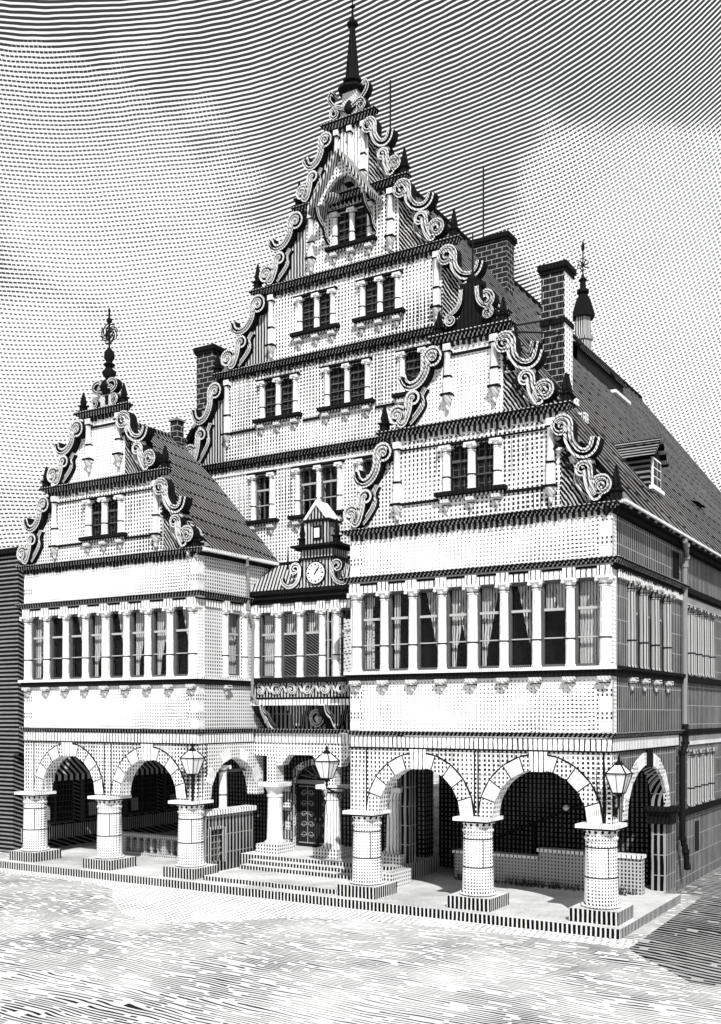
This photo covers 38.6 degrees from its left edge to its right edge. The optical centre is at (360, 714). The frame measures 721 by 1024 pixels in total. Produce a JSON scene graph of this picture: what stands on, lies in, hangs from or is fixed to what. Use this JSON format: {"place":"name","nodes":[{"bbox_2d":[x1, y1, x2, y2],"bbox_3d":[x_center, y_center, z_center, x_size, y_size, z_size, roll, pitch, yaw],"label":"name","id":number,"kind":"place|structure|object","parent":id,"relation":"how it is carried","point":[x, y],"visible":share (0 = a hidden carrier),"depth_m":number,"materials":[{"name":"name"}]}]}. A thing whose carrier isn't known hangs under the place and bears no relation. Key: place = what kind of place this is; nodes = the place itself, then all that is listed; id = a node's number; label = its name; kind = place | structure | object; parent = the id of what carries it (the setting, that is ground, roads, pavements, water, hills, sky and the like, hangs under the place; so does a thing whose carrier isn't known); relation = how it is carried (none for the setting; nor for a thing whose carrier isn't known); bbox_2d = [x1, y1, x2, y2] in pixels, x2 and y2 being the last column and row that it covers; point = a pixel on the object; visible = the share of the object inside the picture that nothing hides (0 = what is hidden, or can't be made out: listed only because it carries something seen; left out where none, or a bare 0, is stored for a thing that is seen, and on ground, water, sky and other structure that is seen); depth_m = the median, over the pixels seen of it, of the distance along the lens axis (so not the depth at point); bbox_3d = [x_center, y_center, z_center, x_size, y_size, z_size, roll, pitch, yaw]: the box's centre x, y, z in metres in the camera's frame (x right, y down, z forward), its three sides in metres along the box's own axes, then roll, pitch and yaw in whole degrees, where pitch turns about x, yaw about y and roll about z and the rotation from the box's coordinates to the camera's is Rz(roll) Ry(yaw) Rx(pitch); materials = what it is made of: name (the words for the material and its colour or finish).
{"place":"outdoors","nodes":[
{"label":"outdoors","id":0,"kind":"place"},
{"bbox_2d":[0,547,339,852],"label":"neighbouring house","id":1,"kind":"structure","parent":0,"point":[146,807],"depth_m":43.02,"materials":[{"name":"stone"}]},
{"bbox_2d":[47,780,73,824],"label":"shop window","id":2,"kind":"structure","parent":1,"relation":"in","point":[60,806],"depth_m":43.53,"materials":[{"name":"black glass"}]},
{"bbox_2d":[80,779,96,820],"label":"shop window","id":3,"kind":"structure","parent":1,"relation":"in","point":[88,808],"depth_m":44.78,"materials":[{"name":"black glass"}]},
{"bbox_2d":[123,774,157,815],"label":"shop window","id":4,"kind":"structure","parent":1,"relation":"in","point":[144,788],"depth_m":47.72,"materials":[{"name":"black glass"}]},
{"bbox_2d":[163,773,177,810],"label":"shop window","id":5,"kind":"structure","parent":1,"relation":"in","point":[169,791],"depth_m":49.19,"materials":[{"name":"black glass"}]},
{"bbox_2d":[0,868,637,947],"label":"pavement","id":6,"kind":"structure","parent":0,"point":[150,903],"depth_m":29.27,"materials":[{"name":"white stone"}]},
{"bbox_2d":[0,733,720,1023],"bbox_3d":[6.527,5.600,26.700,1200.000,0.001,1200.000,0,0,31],"label":"ground","id":7,"kind":"structure","parent":0,"point":[75,952],"depth_m":22.37,"materials":[{"name":"stone paving"},{"name":"cobblestone"}]},
{"bbox_2d":[0,0,720,938],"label":"town hall","id":8,"kind":"structure","parent":7,"relation":"on","point":[456,466],"depth_m":34.46,"materials":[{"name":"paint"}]},
{"bbox_2d":[32,618,43,679],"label":"window","id":9,"kind":"structure","parent":8,"relation":"in","point":[34,638],"depth_m":38.24,"materials":[{"name":"white glass"}]},
{"bbox_2d":[51,616,62,678],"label":"window","id":10,"kind":"structure","parent":8,"relation":"in","point":[53,637],"depth_m":37.67,"materials":[{"name":"black glass"}]},
{"bbox_2d":[70,615,81,678],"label":"window","id":11,"kind":"structure","parent":8,"relation":"in","point":[71,618],"depth_m":37.16,"materials":[{"name":"black glass"}]},
{"bbox_2d":[90,613,101,677],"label":"window","id":12,"kind":"structure","parent":8,"relation":"in","point":[98,621],"depth_m":36.69,"materials":[{"name":"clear glass"}]},
{"bbox_2d":[92,500,101,535],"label":"window","id":13,"kind":"structure","parent":8,"relation":"in","point":[97,507],"depth_m":36.56,"materials":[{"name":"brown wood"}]},
{"bbox_2d":[108,498,117,533],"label":"window","id":14,"kind":"structure","parent":8,"relation":"in","point":[113,504],"depth_m":36.16,"materials":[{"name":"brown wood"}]},
{"bbox_2d":[110,612,122,677],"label":"window","id":15,"kind":"structure","parent":8,"relation":"in","point":[120,615],"depth_m":36.12,"materials":[{"name":"black glass"}]},
{"bbox_2d":[131,610,144,676],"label":"window","id":16,"kind":"structure","parent":8,"relation":"in","point":[140,618],"depth_m":35.65,"materials":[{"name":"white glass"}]},
{"bbox_2d":[122,831,177,858],"bbox_3d":[-7.100,4.935,38.538,5.200,0.830,0.300,0,0,31],"label":"balustrade","id":17,"kind":"object","parent":8,"relation":"on","point":[165,848],"visible":0.47,"depth_m":38.97,"materials":[{"name":"grey stone"}]},
{"bbox_2d":[152,609,166,676],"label":"window","id":18,"kind":"structure","parent":8,"relation":"in","point":[162,617],"depth_m":35.13,"materials":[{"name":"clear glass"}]},
{"bbox_2d":[175,607,188,675],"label":"window","id":19,"kind":"structure","parent":8,"relation":"in","point":[186,614],"depth_m":34.58,"materials":[{"name":"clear glass"}]},
{"bbox_2d":[180,743,204,800],"bbox_3d":[-5.508,1.889,33.758,0.610,1.902,0.610,0,0,31],"label":"street lantern","id":20,"kind":"object","parent":8,"relation":"on","point":[192,759],"visible":1,"depth_m":33.66,"materials":[{"name":"white glass"}]},
{"bbox_2d":[228,613,238,675],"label":"window","id":21,"kind":"structure","parent":8,"relation":"in","point":[231,616],"depth_m":35.95,"materials":[{"name":"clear glass"}]},
{"bbox_2d":[256,475,268,519],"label":"window","id":22,"kind":"structure","parent":8,"relation":"in","point":[264,490],"depth_m":38.00,"materials":[{"name":"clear glass"}]},
{"bbox_2d":[260,613,274,677],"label":"window","id":23,"kind":"structure","parent":8,"relation":"in","point":[269,634],"depth_m":36.46,"materials":[{"name":"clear glass"}]},
{"bbox_2d":[265,381,275,416],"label":"window","id":24,"kind":"structure","parent":8,"relation":"in","point":[270,388],"depth_m":37.78,"materials":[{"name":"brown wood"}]},
{"bbox_2d":[282,810,284,827],"bbox_3d":[-2.934,3.825,37.722,0.400,0.650,0.050,0,0,31],"label":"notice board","id":25,"kind":"object","parent":8,"relation":"attached to","point":[283,812],"visible":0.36,"depth_m":37.62,"materials":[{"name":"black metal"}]},
{"bbox_2d":[281,378,292,413],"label":"window","id":26,"kind":"structure","parent":8,"relation":"in","point":[286,385],"depth_m":37.40,"materials":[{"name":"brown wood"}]},
{"bbox_2d":[282,612,296,676],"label":"window","id":27,"kind":"structure","parent":8,"relation":"in","point":[291,618],"depth_m":35.95,"materials":[{"name":"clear glass"}]},
{"bbox_2d":[298,784,318,846],"bbox_3d":[-1.920,3.685,37.657,0.880,2.290,0.165,0,0,31],"label":"door","id":28,"kind":"structure","parent":8,"relation":"in","point":[308,795],"depth_m":37.62,"materials":[{"name":"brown wood"}]},
{"bbox_2d":[301,468,315,513],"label":"window","id":29,"kind":"structure","parent":8,"relation":"in","point":[309,484],"depth_m":36.86,"materials":[{"name":"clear glass"}]},
{"bbox_2d":[303,297,313,329],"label":"window","id":30,"kind":"structure","parent":8,"relation":"in","point":[308,305],"depth_m":36.87,"materials":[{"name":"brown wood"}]},
{"bbox_2d":[304,610,318,676],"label":"window","id":31,"kind":"structure","parent":8,"relation":"in","point":[313,617],"depth_m":35.46,"materials":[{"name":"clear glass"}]},
{"bbox_2d":[319,789,324,846],"bbox_3d":[-1.135,3.685,37.177,0.880,2.290,0.165,0,0,31],"label":"door","id":32,"kind":"structure","parent":8,"relation":"in","point":[321,794],"depth_m":37.35,"materials":[{"name":"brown wood"}]},
{"bbox_2d":[320,293,329,325],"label":"window","id":33,"kind":"structure","parent":8,"relation":"in","point":[325,299],"depth_m":36.53,"materials":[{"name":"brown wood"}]},
{"bbox_2d":[322,465,336,508],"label":"window","id":34,"kind":"structure","parent":8,"relation":"in","point":[330,481],"depth_m":36.35,"materials":[{"name":"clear glass"}]},
{"bbox_2d":[313,745,349,799],"bbox_3d":[-0.751,1.768,31.321,1.270,1.660,0.610,0,0,31],"label":"street lantern","id":35,"kind":"object","parent":8,"relation":"attached to","point":[326,763],"visible":0.98,"depth_m":31.37,"materials":[{"name":"white glass"}]},
{"bbox_2d":[330,367,343,404],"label":"window","id":36,"kind":"structure","parent":8,"relation":"in","point":[337,375],"depth_m":36.27,"materials":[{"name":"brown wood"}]},
{"bbox_2d":[338,212,349,243],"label":"window","id":37,"kind":"structure","parent":8,"relation":"in","point":[343,220],"depth_m":36.13,"materials":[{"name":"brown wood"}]},
{"bbox_2d":[341,608,350,675],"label":"window","id":38,"kind":"structure","parent":8,"relation":"in","point":[346,609],"depth_m":34.68,"materials":[{"name":"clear glass"}]},
{"bbox_2d":[350,363,364,401],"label":"window","id":39,"kind":"structure","parent":8,"relation":"in","point":[357,372],"depth_m":35.81,"materials":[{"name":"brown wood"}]},
{"bbox_2d":[355,207,366,238],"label":"window","id":40,"kind":"structure","parent":8,"relation":"in","point":[360,215],"depth_m":35.76,"materials":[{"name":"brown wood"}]},
{"bbox_2d":[363,459,372,476],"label":"window","id":41,"kind":"structure","parent":8,"relation":"in","point":[364,465],"depth_m":35.60,"materials":[{"name":"black glass"}]},
{"bbox_2d":[362,594,379,670],"bbox_3d":[0.408,-2.435,30.660,0.717,2.290,0.240,0,0,31],"label":"window","id":42,"kind":"structure","parent":8,"relation":"in","point":[370,619],"depth_m":30.83,"materials":[{"name":"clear glass"}]},
{"bbox_2d":[366,281,376,314],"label":"window","id":43,"kind":"structure","parent":8,"relation":"in","point":[371,289],"depth_m":35.51,"materials":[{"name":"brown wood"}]},
{"bbox_2d":[383,277,394,310],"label":"window","id":44,"kind":"structure","parent":8,"relation":"in","point":[389,283],"depth_m":35.17,"materials":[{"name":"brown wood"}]},
{"bbox_2d":[389,592,408,670],"bbox_3d":[1.217,-2.435,30.166,0.717,2.290,0.240,0,0,31],"label":"window","id":45,"kind":"structure","parent":8,"relation":"in","point":[397,598],"depth_m":30.30,"materials":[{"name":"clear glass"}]},
{"bbox_2d":[405,351,420,380],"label":"window","id":46,"kind":"structure","parent":8,"relation":"in","point":[413,359],"depth_m":34.68,"materials":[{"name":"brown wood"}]},
{"bbox_2d":[418,590,437,669],"bbox_3d":[2.025,-2.435,29.672,0.718,2.290,0.240,0,0,31],"label":"window","id":47,"kind":"structure","parent":8,"relation":"in","point":[432,597],"depth_m":29.73,"materials":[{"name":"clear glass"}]},
{"bbox_2d":[447,587,467,668],"bbox_3d":[2.834,-2.435,29.178,0.718,2.290,0.240,0,0,31],"label":"window","id":48,"kind":"structure","parent":8,"relation":"in","point":[459,597],"depth_m":29.28,"materials":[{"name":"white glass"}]},
{"bbox_2d":[451,445,467,489],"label":"window","id":49,"kind":"structure","parent":8,"relation":"in","point":[459,455],"depth_m":29.15,"materials":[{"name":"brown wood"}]},
{"bbox_2d":[476,441,493,486],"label":"window","id":50,"kind":"structure","parent":8,"relation":"in","point":[484,452],"depth_m":28.73,"materials":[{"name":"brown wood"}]},
{"bbox_2d":[478,585,499,667],"bbox_3d":[3.642,-2.435,28.684,0.717,2.290,0.240,0,0,31],"label":"window","id":51,"kind":"structure","parent":8,"relation":"in","point":[490,594],"depth_m":28.78,"materials":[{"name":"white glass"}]},
{"bbox_2d":[509,583,531,667],"bbox_3d":[4.451,-2.435,28.191,0.718,2.290,0.240,0,0,31],"label":"window","id":52,"kind":"structure","parent":8,"relation":"in","point":[525,591],"depth_m":28.25,"materials":[{"name":"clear glass"}]},
{"bbox_2d":[452,870,636,895],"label":"weeds","id":53,"kind":"object","parent":8,"relation":"on","point":[553,886],"visible":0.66,"depth_m":31.85,"materials":[{"name":"grey plant"}]},
{"bbox_2d":[542,580,565,666],"bbox_3d":[5.260,-2.435,27.697,0.718,2.290,0.240,0,0,31],"label":"window","id":54,"kind":"structure","parent":8,"relation":"in","point":[556,591],"depth_m":27.77,"materials":[{"name":"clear glass"}]},
{"bbox_2d":[493,802,621,853],"bbox_3d":[5.971,3.752,33.272,5.439,3.196,0.248,0,0,31],"label":"stair rail","id":55,"kind":"object","parent":8,"relation":"on","point":[566,808],"visible":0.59,"depth_m":33.29,"materials":[{"name":"black metal"}]},
{"bbox_2d":[576,578,599,665],"bbox_3d":[6.068,-2.435,27.203,0.718,2.290,0.240,0,0,31],"label":"window","id":56,"kind":"structure","parent":8,"relation":"in","point":[589,608],"depth_m":27.30,"materials":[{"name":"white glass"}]},
{"bbox_2d":[604,755,632,817],"bbox_3d":[6.610,1.840,26.304,0.584,1.621,0.689,0,0,31],"label":"street lantern","id":57,"kind":"object","parent":8,"relation":"attached to","point":[618,774],"visible":1,"depth_m":26.16,"materials":[{"name":"white glass"}]},
{"bbox_2d":[636,588,637,667],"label":"window","id":58,"kind":"structure","parent":8,"relation":"in","point":[636,588],"depth_m":28.86,"materials":[{"name":"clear glass"}]},
{"bbox_2d":[648,592,649,666],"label":"window","id":59,"kind":"structure","parent":8,"relation":"in","point":[649,592],"depth_m":29.87,"materials":[{"name":"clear glass"}]},
{"bbox_2d":[660,596,661,670],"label":"window","id":60,"kind":"structure","parent":8,"relation":"in","point":[660,596],"depth_m":30.97,"materials":[{"name":"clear glass"}]},
{"bbox_2d":[694,820,698,850],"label":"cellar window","id":61,"kind":"structure","parent":8,"relation":"in","point":[696,824],"depth_m":34.77,"materials":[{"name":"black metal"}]},
{"bbox_2d":[629,867,720,986],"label":"lane","id":62,"kind":"structure","parent":7,"relation":"on","point":[685,943],"depth_m":25.50,"materials":[{"name":"grey stone"}]},
{"bbox_2d":[0,0,720,674],"label":"sky","id":63,"kind":"structure","parent":0,"point":[152,152],"materials":[{"name":"white"}]},
{"bbox_2d":[452,847,645,894],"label":"garden wall","id":64,"kind":"structure","parent":0,"point":[562,866],"depth_m":31.91,"materials":[{"name":"stone"}]}
]}

